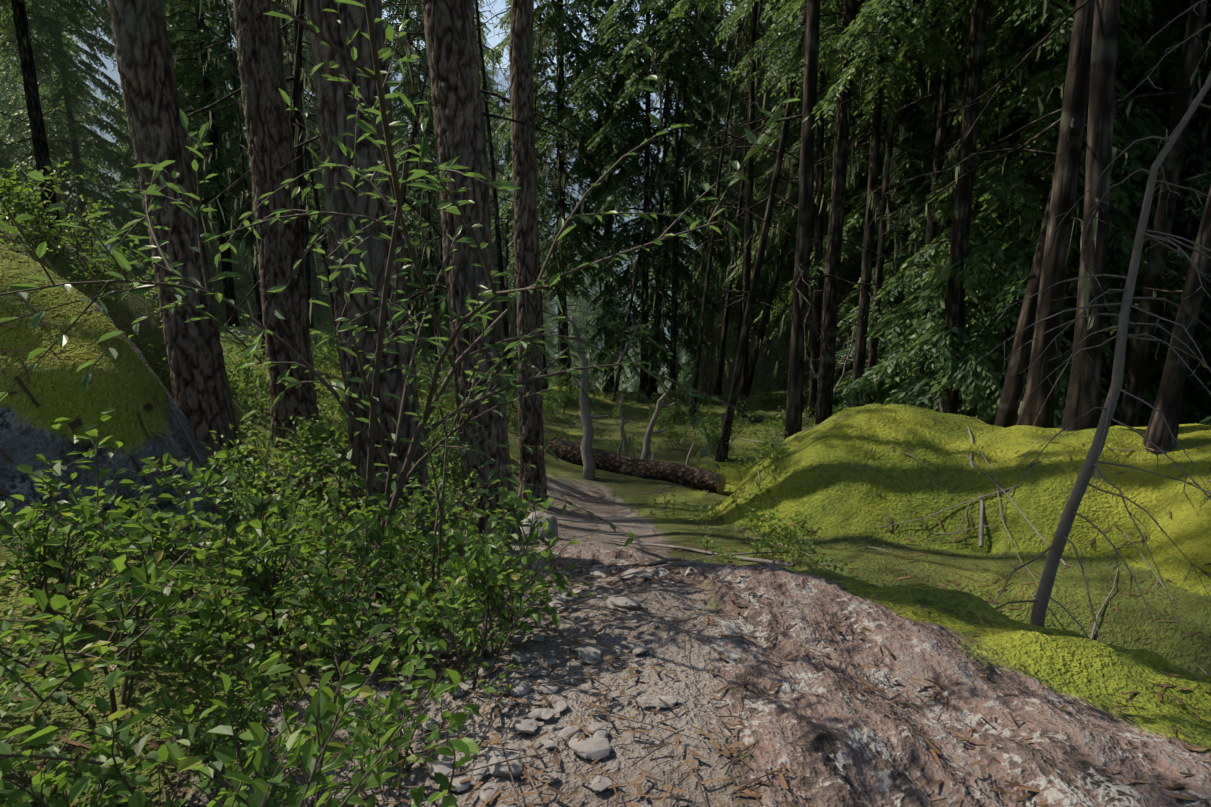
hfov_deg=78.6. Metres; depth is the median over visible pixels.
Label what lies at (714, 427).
shrub
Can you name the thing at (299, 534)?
shrub
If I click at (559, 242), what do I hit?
dead tree
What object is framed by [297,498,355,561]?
shrub
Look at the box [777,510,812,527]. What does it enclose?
shrub
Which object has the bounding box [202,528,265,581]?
shrub
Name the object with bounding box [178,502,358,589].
shrub
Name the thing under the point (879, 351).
young tree
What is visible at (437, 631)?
shrub
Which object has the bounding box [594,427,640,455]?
shrub
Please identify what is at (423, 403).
shrub
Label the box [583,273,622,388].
tall tree
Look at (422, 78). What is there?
tree
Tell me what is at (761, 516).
shrub
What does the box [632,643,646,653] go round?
trail stone
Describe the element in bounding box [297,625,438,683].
shrub
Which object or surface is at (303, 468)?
shrub
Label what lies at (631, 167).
tree
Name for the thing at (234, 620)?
shrub
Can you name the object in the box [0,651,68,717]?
shrub
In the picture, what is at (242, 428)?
shrub
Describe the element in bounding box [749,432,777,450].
shrub
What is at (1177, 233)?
young tree
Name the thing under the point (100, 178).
tall tree
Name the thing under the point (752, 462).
shrub
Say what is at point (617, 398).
shrub
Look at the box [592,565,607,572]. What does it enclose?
trail stone
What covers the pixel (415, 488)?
shrub
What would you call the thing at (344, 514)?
shrub
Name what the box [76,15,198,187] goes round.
tall tree
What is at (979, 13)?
tall tree
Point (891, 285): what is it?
young tree
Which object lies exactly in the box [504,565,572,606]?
shrub
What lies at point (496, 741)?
debris
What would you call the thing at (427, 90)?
dead tree
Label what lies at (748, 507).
shrub
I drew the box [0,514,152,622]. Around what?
shrub
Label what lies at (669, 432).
shrub
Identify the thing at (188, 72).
tree
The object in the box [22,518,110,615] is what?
shrub
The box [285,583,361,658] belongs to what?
shrub
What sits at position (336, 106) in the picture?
big fir tree
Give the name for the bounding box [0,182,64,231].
shrub
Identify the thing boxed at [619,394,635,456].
dead snag
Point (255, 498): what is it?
shrub
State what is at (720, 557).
shrub
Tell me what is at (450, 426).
shrub
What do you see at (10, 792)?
shrub
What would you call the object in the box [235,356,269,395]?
shrub
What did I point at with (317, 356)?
shrub
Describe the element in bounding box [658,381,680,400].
shrub
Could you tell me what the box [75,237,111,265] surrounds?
shrub
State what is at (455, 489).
shrub
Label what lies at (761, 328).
dead tree
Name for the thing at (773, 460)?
shrub
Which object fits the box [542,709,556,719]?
trail stone
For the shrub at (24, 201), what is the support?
on the terrain
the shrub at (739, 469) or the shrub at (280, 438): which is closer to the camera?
the shrub at (280, 438)
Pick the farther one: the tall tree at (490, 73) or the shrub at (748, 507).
the tall tree at (490, 73)
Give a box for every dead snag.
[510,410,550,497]
[567,315,607,479]
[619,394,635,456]
[640,382,678,459]
[833,327,854,394]
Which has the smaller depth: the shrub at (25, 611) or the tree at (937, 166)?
the shrub at (25, 611)
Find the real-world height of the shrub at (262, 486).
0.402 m
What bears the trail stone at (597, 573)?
on the terrain
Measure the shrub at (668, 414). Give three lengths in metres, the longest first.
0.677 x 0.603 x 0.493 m
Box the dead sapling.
[954,0,1210,642]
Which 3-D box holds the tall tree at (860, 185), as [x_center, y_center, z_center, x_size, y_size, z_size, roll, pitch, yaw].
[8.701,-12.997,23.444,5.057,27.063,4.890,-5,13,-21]
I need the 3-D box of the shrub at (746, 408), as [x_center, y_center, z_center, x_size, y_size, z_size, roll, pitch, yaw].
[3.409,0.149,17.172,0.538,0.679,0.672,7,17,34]
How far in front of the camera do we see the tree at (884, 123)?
18.35 m
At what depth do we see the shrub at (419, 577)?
4.28 m
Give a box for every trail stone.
[330,790,343,799]
[419,718,438,729]
[428,760,458,777]
[437,755,453,760]
[439,645,454,653]
[448,775,470,791]
[449,679,472,696]
[473,762,487,780]
[478,660,498,676]
[480,783,497,801]
[484,744,523,777]
[490,698,515,709]
[501,681,530,695]
[507,802,517,806]
[509,679,518,683]
[510,651,530,661]
[511,635,523,640]
[512,719,537,732]
[526,668,541,675]
[527,708,548,717]
[533,634,543,641]
[536,680,559,693]
[540,712,553,719]
[541,739,555,747]
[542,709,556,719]
[543,772,557,779]
[545,657,556,664]
[548,599,566,608]
[555,592,573,600]
[556,700,568,711]
[558,726,584,740]
[567,646,585,654]
[568,737,610,759]
[577,645,601,663]
[584,658,600,663]
[588,722,607,737]
[589,775,614,791]
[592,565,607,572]
[593,571,603,575]
[605,597,614,606]
[609,596,638,608]
[621,569,639,578]
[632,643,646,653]
[638,697,651,703]
[640,572,652,578]
[650,695,678,707]
[653,567,670,577]
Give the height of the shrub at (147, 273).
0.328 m
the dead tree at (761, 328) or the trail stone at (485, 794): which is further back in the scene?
the dead tree at (761, 328)
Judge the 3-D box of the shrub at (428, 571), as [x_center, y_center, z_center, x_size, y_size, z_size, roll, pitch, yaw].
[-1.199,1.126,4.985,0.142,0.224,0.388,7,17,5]
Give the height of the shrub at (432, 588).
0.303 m
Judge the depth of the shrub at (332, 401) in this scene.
10.10 m
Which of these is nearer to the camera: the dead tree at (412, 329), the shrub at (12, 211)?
the shrub at (12, 211)
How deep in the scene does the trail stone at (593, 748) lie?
2.40 m
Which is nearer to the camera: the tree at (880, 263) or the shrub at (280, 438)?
the shrub at (280, 438)
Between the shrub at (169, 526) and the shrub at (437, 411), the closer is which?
the shrub at (169, 526)
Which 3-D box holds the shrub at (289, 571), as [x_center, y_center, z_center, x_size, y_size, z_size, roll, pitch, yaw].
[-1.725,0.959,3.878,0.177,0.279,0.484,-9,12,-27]
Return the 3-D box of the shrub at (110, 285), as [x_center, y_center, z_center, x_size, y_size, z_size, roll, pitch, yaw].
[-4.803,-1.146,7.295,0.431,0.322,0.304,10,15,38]
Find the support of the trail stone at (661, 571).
on the terrain
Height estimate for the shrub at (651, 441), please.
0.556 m
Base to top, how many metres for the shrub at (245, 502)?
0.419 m
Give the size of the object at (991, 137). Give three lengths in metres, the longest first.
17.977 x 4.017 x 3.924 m
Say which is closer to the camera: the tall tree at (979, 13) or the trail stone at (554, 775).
the trail stone at (554, 775)
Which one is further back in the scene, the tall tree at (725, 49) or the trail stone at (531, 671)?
the tall tree at (725, 49)
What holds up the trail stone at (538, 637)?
on the terrain
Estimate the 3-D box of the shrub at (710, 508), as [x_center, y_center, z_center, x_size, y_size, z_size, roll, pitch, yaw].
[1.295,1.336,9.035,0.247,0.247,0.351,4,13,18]
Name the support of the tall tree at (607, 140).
on the terrain
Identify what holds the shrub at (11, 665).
on the terrain
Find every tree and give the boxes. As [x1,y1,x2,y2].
[0,0,75,223]
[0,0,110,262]
[0,0,112,241]
[0,0,155,303]
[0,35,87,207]
[0,40,65,214]
[0,125,40,222]
[0,131,22,223]
[19,2,120,255]
[53,32,117,260]
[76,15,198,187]
[89,0,419,323]
[104,91,155,309]
[107,0,244,462]
[110,0,261,326]
[111,0,307,326]
[166,4,260,325]
[172,0,315,323]
[182,0,434,467]
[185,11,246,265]
[192,0,315,359]
[200,0,445,354]
[212,0,322,327]
[229,0,332,323]
[229,0,413,325]
[233,0,326,451]
[278,0,330,322]
[286,0,438,535]
[292,38,446,341]
[298,0,644,363]
[306,16,420,322]
[317,0,566,365]
[382,0,498,351]
[390,0,451,350]
[390,1,501,381]
[401,0,547,382]
[404,0,509,349]
[422,0,595,540]
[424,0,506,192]
[427,0,509,216]
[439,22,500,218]
[475,0,599,388]
[476,0,589,506]
[478,32,513,287]
[482,7,548,363]
[484,0,642,384]
[486,17,598,347]
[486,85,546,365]
[489,195,517,370]
[492,230,517,370]
[494,206,513,335]
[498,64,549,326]
[501,268,556,381]
[534,0,693,391]
[538,131,628,393]
[539,232,557,372]
[540,227,557,377]
[548,0,744,398]
[553,285,591,387]
[555,82,648,388]
[567,206,603,389]
[569,284,593,383]
[573,17,726,401]
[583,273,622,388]
[603,1,777,398]
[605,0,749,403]
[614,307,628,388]
[620,249,666,393]
[622,179,671,377]
[627,2,744,392]
[635,0,777,416]
[641,0,787,394]
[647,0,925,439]
[647,2,848,461]
[661,291,688,392]
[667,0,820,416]
[667,231,739,394]
[676,273,734,393]
[679,0,777,228]
[691,0,840,391]
[692,0,791,394]
[697,7,796,284]
[697,153,795,382]
[698,356,727,394]
[714,0,971,424]
[715,184,811,394]
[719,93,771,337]
[721,0,902,379]
[725,36,909,406]
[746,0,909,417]
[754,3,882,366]
[765,0,1017,404]
[768,332,809,390]
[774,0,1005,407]
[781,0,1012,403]
[783,311,811,387]
[786,0,1154,413]
[786,179,898,407]
[804,323,821,378]
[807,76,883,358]
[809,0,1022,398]
[813,3,1026,413]
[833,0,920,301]
[835,272,895,377]
[837,3,1010,399]
[838,0,1179,428]
[839,0,883,371]
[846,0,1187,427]
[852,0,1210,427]
[882,28,1056,361]
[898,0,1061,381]
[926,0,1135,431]
[942,7,1152,377]
[944,0,1210,383]
[958,113,1168,426]
[962,188,1069,412]
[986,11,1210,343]
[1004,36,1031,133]
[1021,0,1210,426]
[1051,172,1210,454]
[1101,26,1166,423]
[1102,248,1210,426]
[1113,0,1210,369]
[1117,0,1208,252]
[1126,28,1210,399]
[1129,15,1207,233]
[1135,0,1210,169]
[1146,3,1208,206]
[1153,6,1210,339]
[1179,304,1210,423]
[1182,322,1209,418]
[1196,380,1210,425]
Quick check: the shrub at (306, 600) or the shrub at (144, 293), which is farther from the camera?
the shrub at (144, 293)
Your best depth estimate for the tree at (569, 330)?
83.27 m
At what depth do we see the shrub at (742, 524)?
8.06 m
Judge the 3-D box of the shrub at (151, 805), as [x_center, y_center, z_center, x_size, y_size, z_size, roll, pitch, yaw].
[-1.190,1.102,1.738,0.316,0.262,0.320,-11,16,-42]
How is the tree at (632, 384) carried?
on the terrain
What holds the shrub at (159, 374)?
on the terrain
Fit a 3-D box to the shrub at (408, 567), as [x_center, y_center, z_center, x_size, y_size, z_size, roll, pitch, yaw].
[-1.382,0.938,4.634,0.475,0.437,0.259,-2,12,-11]
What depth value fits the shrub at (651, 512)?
9.20 m
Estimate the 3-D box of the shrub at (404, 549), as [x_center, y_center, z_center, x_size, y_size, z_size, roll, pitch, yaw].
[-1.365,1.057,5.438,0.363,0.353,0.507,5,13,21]
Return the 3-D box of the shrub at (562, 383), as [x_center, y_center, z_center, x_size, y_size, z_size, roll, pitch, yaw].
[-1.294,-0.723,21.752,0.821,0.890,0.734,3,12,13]
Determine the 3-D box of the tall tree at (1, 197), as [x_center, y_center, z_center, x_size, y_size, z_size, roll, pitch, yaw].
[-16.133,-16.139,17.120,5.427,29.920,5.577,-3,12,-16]
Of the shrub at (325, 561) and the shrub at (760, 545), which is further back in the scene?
the shrub at (760, 545)
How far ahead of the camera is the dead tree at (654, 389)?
22.96 m
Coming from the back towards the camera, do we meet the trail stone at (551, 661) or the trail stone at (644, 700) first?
the trail stone at (551, 661)
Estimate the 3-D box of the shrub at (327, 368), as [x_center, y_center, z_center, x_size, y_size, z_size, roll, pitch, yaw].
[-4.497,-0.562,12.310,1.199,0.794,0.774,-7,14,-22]
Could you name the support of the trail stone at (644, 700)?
on the terrain
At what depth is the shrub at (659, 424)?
15.13 m
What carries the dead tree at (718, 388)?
on the terrain
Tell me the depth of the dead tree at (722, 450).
12.20 m
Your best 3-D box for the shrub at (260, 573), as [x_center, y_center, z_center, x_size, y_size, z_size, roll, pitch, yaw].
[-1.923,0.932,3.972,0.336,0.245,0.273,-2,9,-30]
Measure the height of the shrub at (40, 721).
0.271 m
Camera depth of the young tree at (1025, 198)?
10.82 m
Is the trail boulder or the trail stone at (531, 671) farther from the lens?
the trail boulder
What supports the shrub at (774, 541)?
on the terrain
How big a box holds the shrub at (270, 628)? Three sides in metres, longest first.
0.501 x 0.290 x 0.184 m
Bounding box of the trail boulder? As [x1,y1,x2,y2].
[520,511,557,537]
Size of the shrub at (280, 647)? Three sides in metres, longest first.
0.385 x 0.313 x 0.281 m
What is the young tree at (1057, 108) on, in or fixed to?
on the terrain
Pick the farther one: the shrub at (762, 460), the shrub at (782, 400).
the shrub at (782, 400)
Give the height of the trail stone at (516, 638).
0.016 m
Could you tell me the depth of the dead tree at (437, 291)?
22.26 m
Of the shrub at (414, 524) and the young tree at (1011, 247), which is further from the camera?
the young tree at (1011, 247)
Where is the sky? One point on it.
(495, 40)
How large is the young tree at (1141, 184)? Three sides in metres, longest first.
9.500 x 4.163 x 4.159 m
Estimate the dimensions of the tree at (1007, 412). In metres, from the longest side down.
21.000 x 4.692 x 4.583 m
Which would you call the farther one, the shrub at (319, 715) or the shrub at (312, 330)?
the shrub at (312, 330)
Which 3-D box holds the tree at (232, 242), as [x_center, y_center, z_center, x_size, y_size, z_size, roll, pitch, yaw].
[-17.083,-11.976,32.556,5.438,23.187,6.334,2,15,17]
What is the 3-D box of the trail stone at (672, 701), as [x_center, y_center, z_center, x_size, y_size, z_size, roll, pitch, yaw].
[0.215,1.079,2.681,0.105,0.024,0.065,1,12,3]
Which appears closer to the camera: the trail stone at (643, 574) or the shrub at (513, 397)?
the trail stone at (643, 574)
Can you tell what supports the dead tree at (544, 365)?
on the terrain
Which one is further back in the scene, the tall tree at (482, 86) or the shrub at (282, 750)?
the tall tree at (482, 86)
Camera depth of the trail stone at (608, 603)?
3.67 m
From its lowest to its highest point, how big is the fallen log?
0.821 m
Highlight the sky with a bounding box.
[230,0,921,79]
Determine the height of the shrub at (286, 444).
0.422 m
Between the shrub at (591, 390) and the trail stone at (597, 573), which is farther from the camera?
the shrub at (591, 390)
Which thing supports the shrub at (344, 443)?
on the terrain
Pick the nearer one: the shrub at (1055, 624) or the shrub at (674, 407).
the shrub at (1055, 624)
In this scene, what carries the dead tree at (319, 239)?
on the terrain
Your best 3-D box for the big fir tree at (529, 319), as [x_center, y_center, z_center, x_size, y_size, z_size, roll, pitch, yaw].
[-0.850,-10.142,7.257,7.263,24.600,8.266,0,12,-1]
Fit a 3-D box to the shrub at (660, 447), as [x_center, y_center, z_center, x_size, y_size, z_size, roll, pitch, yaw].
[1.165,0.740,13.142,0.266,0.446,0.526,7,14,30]
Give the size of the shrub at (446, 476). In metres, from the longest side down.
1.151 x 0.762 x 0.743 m
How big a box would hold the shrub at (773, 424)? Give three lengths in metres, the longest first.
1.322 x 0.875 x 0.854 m
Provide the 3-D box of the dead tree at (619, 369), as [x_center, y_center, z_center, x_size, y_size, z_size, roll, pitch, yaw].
[1.244,-5.020,19.957,3.548,11.142,4.413,-3,12,-16]
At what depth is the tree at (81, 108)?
36.90 m
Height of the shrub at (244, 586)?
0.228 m
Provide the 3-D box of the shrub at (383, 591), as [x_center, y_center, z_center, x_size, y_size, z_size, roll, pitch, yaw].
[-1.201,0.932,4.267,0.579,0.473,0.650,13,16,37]
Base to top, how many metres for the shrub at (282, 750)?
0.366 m
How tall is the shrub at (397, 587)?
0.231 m
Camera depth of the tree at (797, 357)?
10.75 m
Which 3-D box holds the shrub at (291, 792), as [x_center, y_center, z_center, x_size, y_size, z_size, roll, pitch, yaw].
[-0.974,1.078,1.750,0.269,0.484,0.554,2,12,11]
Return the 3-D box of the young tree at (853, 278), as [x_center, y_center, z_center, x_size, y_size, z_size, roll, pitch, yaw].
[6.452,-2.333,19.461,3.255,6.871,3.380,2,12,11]
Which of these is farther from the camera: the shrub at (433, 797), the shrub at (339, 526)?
the shrub at (339, 526)
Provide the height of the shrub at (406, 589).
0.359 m
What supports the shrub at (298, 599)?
on the terrain
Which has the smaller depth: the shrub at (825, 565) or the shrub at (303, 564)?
the shrub at (303, 564)
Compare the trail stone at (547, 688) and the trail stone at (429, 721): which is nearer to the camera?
the trail stone at (429, 721)
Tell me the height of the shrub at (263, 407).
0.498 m
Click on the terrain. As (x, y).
(832, 738)
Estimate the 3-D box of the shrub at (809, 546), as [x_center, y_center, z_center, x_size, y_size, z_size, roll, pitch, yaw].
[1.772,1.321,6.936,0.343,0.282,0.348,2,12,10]
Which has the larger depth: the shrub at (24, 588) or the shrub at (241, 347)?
the shrub at (241, 347)
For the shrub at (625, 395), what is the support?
on the terrain
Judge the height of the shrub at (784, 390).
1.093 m
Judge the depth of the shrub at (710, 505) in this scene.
9.17 m
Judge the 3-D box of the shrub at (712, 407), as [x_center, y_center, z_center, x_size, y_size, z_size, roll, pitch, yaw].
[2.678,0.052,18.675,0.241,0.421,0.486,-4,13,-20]
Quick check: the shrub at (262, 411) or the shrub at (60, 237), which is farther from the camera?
the shrub at (262, 411)
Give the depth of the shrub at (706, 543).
7.08 m
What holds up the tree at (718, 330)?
on the terrain
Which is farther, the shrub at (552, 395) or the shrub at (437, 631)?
the shrub at (552, 395)
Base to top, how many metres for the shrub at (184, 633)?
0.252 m
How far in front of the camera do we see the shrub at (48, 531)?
2.92 m
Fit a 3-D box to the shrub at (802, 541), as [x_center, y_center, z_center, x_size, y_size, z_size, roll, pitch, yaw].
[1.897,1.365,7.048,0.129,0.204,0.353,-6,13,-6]
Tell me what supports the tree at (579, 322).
on the terrain
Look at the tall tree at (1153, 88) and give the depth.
19.22 m
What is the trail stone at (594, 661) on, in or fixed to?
on the terrain
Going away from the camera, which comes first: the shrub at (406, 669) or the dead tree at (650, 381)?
the shrub at (406, 669)
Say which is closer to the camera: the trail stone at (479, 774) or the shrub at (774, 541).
the trail stone at (479, 774)
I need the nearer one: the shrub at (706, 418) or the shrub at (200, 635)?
the shrub at (200, 635)
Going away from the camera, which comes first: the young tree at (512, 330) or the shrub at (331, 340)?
the shrub at (331, 340)
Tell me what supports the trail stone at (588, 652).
on the terrain
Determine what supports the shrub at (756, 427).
on the terrain
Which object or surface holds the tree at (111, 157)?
on the terrain
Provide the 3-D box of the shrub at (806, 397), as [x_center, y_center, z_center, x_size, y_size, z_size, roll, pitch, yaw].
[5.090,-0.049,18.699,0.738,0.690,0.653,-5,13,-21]
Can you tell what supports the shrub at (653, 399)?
on the terrain
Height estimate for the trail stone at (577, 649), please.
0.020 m
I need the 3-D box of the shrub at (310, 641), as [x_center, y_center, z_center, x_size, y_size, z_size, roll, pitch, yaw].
[-1.018,0.923,2.892,0.312,0.529,0.610,10,16,39]
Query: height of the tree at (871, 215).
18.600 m
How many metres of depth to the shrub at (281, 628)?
3.18 m
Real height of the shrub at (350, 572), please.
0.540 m
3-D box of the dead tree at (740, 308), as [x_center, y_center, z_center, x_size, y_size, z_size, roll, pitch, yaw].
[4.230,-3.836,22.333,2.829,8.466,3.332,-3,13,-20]
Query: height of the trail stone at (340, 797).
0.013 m
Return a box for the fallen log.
[545,429,725,492]
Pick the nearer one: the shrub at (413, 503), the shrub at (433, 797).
the shrub at (433, 797)
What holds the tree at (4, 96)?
on the terrain
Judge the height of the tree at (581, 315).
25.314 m
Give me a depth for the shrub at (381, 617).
3.01 m
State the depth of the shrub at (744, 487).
8.83 m
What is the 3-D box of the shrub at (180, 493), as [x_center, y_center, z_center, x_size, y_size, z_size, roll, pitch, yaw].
[-2.179,0.631,3.518,0.815,0.733,0.679,12,14,38]
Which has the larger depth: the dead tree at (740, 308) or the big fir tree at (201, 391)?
the dead tree at (740, 308)
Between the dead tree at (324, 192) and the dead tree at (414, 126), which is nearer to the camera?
the dead tree at (414, 126)
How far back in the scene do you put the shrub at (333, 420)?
9.29 m
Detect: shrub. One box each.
[0,0,799,598]
[0,158,83,236]
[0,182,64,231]
[0,196,70,244]
[0,228,27,255]
[0,407,170,624]
[0,454,245,766]
[0,495,106,596]
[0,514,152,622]
[0,563,13,620]
[0,596,52,678]
[0,613,64,634]
[0,619,479,806]
[0,630,17,691]
[0,639,56,743]
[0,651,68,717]
[0,697,198,806]
[0,719,21,750]
[0,741,99,806]
[0,760,69,806]
[0,800,31,806]
[1,180,28,223]
[4,196,64,230]
[4,702,91,800]
[6,220,57,248]
[16,562,62,595]
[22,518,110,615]
[23,241,68,262]
[24,213,78,253]
[26,210,71,231]
[35,224,72,247]
[36,527,113,583]
[50,227,116,262]
[53,194,127,254]
[55,583,148,629]
[66,255,101,292]
[67,452,209,600]
[71,705,215,801]
[74,665,168,723]
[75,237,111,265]
[83,267,109,288]
[84,467,246,624]
[86,258,120,284]
[88,241,139,293]
[91,632,212,667]
[99,270,134,300]
[107,595,267,682]
[108,247,132,279]
[109,795,155,806]
[117,567,196,617]
[118,583,195,615]
[120,628,255,735]
[126,266,155,298]
[127,627,219,652]
[128,270,153,294]
[129,275,153,297]
[135,505,204,553]
[136,683,284,766]
[137,679,299,777]
[138,453,386,643]
[139,338,158,359]
[141,281,158,304]
[152,560,250,656]
[153,357,171,381]
[155,495,185,540]
[161,592,247,649]
[166,575,240,624]
[169,560,276,684]
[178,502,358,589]
[180,717,344,806]
[181,591,231,647]
[185,643,291,745]
[187,497,249,562]
[190,685,287,785]
[196,760,301,806]
[199,512,274,559]
[202,418,340,511]
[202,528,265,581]
[204,438,338,532]
[204,635,322,734]
[207,511,264,561]
[209,500,325,579]
[210,659,324,714]
[214,568,278,591]
[217,471,266,521]
[219,390,268,445]
[220,338,247,401]
[221,317,265,368]
[222,442,453,634]
[224,350,268,400]
[224,475,287,526]
[224,565,274,601]
[225,365,269,410]
[225,479,290,535]
[231,399,351,495]
[234,445,291,478]
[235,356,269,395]
[238,577,337,633]
[238,690,350,759]
[242,471,288,507]
[244,449,296,489]
[245,597,314,657]
[246,392,264,415]
[247,450,289,462]
[248,475,353,529]
[250,380,269,415]
[252,551,411,686]
[255,403,269,417]
[255,477,297,491]
[257,433,296,465]
[258,334,337,375]
[261,552,294,611]
[262,415,324,477]
[264,601,334,677]
[266,405,352,509]
[266,537,383,670]
[267,352,335,390]
[267,722,356,806]
[269,506,312,538]
[271,429,314,456]
[271,508,310,531]
[279,457,331,484]
[282,576,308,624]
[284,544,342,623]
[284,790,447,806]
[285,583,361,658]
[288,597,370,687]
[290,505,344,532]
[291,437,333,487]
[293,464,349,495]
[296,536,364,594]
[297,477,351,494]
[297,485,330,537]
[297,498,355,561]
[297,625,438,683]
[299,510,353,582]
[305,566,335,601]
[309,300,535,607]
[310,329,332,356]
[311,328,337,370]
[311,342,339,376]
[311,346,337,370]
[314,348,341,388]
[317,387,345,420]
[320,479,466,547]
[320,692,414,806]
[322,317,337,351]
[323,410,345,433]
[323,423,349,472]
[324,473,351,508]
[327,576,447,674]
[329,389,345,417]
[331,504,359,525]
[331,517,364,540]
[334,391,346,423]
[334,578,462,674]
[337,578,381,612]
[338,686,422,758]
[339,530,454,600]
[343,553,395,615]
[344,531,423,568]
[345,497,413,541]
[347,639,467,771]
[349,563,423,600]
[352,687,496,766]
[353,457,447,535]
[354,602,480,670]
[356,521,588,689]
[358,531,406,584]
[371,535,432,623]
[380,489,565,658]
[382,551,470,670]
[383,561,422,615]
[388,567,421,604]
[388,590,477,678]
[390,506,569,599]
[391,564,448,597]
[395,534,435,559]
[396,471,542,605]
[396,509,424,544]
[396,533,595,655]
[403,416,493,547]
[408,527,430,556]
[410,578,499,617]
[412,325,432,348]
[414,335,433,354]
[414,361,444,400]
[414,571,445,597]
[418,364,454,399]
[418,545,441,579]
[420,402,448,440]
[421,393,440,430]
[422,395,447,420]
[423,434,455,473]
[425,416,460,475]
[426,391,456,441]
[426,420,450,452]
[426,447,473,519]
[426,450,443,478]
[434,411,457,447]
[434,450,461,498]
[437,457,461,480]
[443,663,523,707]
[447,480,460,497]
[456,612,533,681]
[473,552,548,629]
[485,598,524,653]
[504,367,517,408]
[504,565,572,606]
[505,392,517,419]
[506,395,517,411]
[543,391,562,419]
[543,391,569,421]
[544,384,560,400]
[549,366,575,391]
[549,373,579,413]
[552,427,570,440]
[563,411,581,426]
[574,372,623,403]
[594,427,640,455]
[607,390,635,414]
[608,402,618,422]
[610,388,630,397]
[624,436,660,458]
[632,382,652,402]
[633,387,677,415]
[634,414,673,435]
[647,406,678,423]
[649,502,668,518]
[652,407,674,424]
[654,490,687,518]
[656,422,685,448]
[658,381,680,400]
[659,430,678,453]
[662,394,695,419]
[664,405,682,424]
[667,427,696,440]
[680,382,705,405]
[680,410,755,454]
[683,399,714,419]
[683,455,703,467]
[686,497,720,528]
[687,413,753,461]
[690,498,727,514]
[695,410,716,423]
[696,532,714,554]
[697,545,741,563]
[699,509,728,522]
[700,500,723,519]
[705,396,714,411]
[724,487,751,508]
[725,446,766,481]
[735,393,766,420]
[736,397,762,421]
[737,515,755,535]
[739,488,757,525]
[741,455,760,467]
[741,479,752,498]
[742,501,778,529]
[742,533,775,546]
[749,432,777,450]
[749,538,767,557]
[750,406,815,447]
[751,476,775,501]
[752,420,770,431]
[752,453,780,473]
[754,524,802,561]
[757,385,783,405]
[758,431,793,460]
[758,527,797,542]
[760,539,808,559]
[762,483,785,507]
[765,444,790,472]
[769,376,787,392]
[769,444,790,460]
[769,518,804,535]
[773,392,807,414]
[774,366,788,391]
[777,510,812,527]
[777,529,814,557]
[788,534,854,578]
[796,531,814,553]
[802,390,808,412]
[813,405,847,424]
[820,559,856,576]
[980,593,1008,617]
[1045,617,1088,632]
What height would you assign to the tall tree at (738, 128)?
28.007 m
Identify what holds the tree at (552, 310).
on the terrain
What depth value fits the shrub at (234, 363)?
9.84 m
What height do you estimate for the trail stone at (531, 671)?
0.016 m
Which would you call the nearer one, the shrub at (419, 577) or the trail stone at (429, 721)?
the trail stone at (429, 721)
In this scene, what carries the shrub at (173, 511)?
on the terrain
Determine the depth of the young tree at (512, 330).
34.01 m
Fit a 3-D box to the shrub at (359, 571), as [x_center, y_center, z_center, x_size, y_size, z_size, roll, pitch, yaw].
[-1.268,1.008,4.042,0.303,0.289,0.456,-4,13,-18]
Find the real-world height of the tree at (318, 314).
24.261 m
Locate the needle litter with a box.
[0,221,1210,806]
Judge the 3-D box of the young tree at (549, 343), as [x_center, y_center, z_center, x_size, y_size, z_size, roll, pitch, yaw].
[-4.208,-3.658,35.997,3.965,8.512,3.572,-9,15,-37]
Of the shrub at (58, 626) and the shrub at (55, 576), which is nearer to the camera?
the shrub at (58, 626)
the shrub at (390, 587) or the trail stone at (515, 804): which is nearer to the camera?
the trail stone at (515, 804)
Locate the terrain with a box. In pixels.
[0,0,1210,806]
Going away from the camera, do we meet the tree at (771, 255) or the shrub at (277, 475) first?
the shrub at (277, 475)
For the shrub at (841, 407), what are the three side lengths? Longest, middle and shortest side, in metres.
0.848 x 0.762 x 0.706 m
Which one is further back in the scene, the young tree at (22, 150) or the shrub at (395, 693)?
the young tree at (22, 150)
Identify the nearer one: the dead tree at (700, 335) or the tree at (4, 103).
the dead tree at (700, 335)
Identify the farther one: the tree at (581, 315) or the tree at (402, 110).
the tree at (581, 315)
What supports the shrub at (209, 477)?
on the terrain
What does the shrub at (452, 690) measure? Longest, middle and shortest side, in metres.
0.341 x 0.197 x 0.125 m
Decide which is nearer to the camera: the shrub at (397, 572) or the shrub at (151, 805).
the shrub at (151, 805)
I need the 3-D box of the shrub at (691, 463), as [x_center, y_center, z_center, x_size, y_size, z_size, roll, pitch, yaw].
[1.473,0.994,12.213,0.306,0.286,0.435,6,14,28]
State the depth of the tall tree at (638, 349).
80.68 m
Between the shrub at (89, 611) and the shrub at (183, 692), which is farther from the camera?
the shrub at (89, 611)
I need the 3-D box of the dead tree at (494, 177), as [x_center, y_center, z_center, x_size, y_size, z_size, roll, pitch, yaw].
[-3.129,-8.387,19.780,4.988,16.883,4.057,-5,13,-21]

